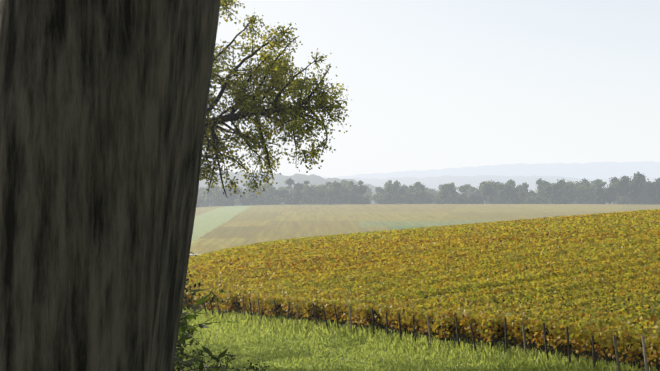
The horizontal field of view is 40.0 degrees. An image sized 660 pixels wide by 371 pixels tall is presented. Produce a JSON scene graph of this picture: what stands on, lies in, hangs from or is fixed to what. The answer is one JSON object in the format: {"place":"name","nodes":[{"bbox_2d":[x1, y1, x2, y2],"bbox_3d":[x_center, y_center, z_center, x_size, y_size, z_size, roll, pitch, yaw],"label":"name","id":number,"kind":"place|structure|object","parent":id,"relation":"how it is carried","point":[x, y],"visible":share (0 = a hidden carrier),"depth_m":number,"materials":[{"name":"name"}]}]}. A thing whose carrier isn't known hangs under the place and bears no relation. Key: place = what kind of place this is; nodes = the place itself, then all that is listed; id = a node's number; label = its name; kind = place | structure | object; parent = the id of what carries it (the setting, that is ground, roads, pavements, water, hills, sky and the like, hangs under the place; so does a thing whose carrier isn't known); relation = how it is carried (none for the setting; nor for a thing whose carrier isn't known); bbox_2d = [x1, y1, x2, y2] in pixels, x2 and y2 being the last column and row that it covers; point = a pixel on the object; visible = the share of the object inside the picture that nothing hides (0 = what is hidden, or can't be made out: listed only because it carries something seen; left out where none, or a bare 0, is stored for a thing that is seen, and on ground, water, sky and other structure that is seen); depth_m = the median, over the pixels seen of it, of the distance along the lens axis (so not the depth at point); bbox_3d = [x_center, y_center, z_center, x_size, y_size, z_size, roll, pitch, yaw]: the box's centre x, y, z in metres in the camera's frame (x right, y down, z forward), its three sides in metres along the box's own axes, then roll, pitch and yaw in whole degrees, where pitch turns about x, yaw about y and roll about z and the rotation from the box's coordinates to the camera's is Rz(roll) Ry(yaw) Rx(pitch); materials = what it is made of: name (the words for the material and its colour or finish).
{"place":"outdoors","nodes":[
{"label":"outdoors","id":0,"kind":"place"},
{"bbox_2d":[198,171,384,196],"bbox_3d":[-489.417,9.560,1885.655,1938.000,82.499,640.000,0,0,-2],"label":"ridge","id":1,"kind":"structure","parent":0,"point":[312,179],"depth_m":1778.75,"materials":[{"name":"grey"}]},
{"bbox_2d":[175,191,659,370],"bbox_3d":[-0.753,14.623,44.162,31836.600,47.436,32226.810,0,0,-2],"label":"ground","id":2,"kind":"structure","parent":0,"point":[216,228],"depth_m":580.89,"materials":[{"name":"green plant"}]},
{"bbox_2d":[0,0,219,370],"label":"trunk","id":3,"kind":"object","parent":2,"relation":"on","point":[103,107],"visible":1,"depth_m":2.22,"materials":[{"name":"brown plant"}]},
{"bbox_2d":[173,251,242,370],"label":"hedge","id":4,"kind":"object","parent":2,"relation":"on","point":[182,325],"depth_m":9.67,"materials":[{"name":"green plant"}]},
{"bbox_2d":[175,289,239,370],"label":"hedge pinnate leaves","id":5,"kind":"object","parent":4,"relation":"attached to","point":[191,328],"visible":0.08,"depth_m":4.67,"materials":[{"name":"green plant"}]},
{"bbox_2d":[207,77,221,111],"bbox_3d":[-4.363,1.733,19.030,4.232,9.286,2.546,0,0,-2],"label":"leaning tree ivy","id":6,"kind":"object","parent":2,"relation":"on","point":[212,94],"depth_m":18.56,"materials":[{"name":"green plant"}]},
{"bbox_2d":[174,342,269,370],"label":"weeds","id":7,"kind":"object","parent":2,"relation":"on","point":[229,360],"depth_m":10.63,"materials":[{"name":"green plant"}]},
{"bbox_2d":[199,0,351,197],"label":"leaning tree","id":8,"kind":"object","parent":2,"relation":"on","point":[282,72],"depth_m":18.18,"materials":[{"name":"green plant"}]},
{"bbox_2d":[174,305,659,370],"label":"lawn grass","id":9,"kind":"structure","parent":2,"relation":"on","point":[359,338],"depth_m":34.15,"materials":[{"name":"green plant"}]},
{"bbox_2d":[182,209,659,365],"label":"vineyard","id":10,"kind":"object","parent":2,"relation":"on","point":[445,260],"visible":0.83,"depth_m":48.33,"materials":[{"name":"yellow plant"}]},
{"bbox_2d":[185,253,659,359],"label":"vine rows","id":11,"kind":"object","parent":2,"relation":"on","point":[640,356],"depth_m":34.83,"materials":[{"name":"plant"}]},
{"bbox_2d":[185,294,659,370],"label":"vine posts and stocks","id":12,"kind":"object","parent":2,"relation":"on","point":[568,347],"visible":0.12,"depth_m":32.74,"materials":[{"name":"brown wood"}]},
{"bbox_2d":[196,171,659,206],"bbox_3d":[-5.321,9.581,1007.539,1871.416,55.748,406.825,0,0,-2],"label":"trees","id":13,"kind":"object","parent":2,"relation":"on","point":[508,183],"visible":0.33,"depth_m":958.83,"materials":[{"name":"plant"}]},
{"bbox_2d":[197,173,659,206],"bbox_3d":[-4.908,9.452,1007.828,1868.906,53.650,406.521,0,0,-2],"label":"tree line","id":14,"kind":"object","parent":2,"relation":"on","point":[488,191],"visible":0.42,"depth_m":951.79,"materials":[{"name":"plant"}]},
{"bbox_2d":[203,184,658,206],"bbox_3d":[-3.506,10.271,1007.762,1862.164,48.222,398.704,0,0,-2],"label":"tree trunks","id":15,"kind":"object","parent":2,"relation":"on","point":[483,200],"visible":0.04,"depth_m":952.09,"materials":[{"name":"grey plant"}]},
{"bbox_2d":[200,0,659,177],"label":"sky","id":16,"kind":"structure","parent":0,"point":[430,84],"materials":[{"name":"white"}]},
{"bbox_2d":[341,175,609,190],"bbox_3d":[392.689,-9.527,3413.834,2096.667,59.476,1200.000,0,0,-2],"label":"ridge","id":17,"kind":"structure","parent":0,"point":[429,182],"depth_m":3176.74,"materials":[{"name":"grey"}]},
{"bbox_2d":[322,161,659,178],"bbox_3d":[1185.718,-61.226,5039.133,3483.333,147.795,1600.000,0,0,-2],"label":"ridge","id":18,"kind":"structure","parent":0,"point":[598,170],"depth_m":4708.69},
{"bbox_2d":[586,177,659,182],"bbox_3d":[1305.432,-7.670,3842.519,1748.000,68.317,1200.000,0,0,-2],"label":"ridge","id":19,"kind":"structure","parent":0,"point":[651,179],"depth_m":3721.43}
]}

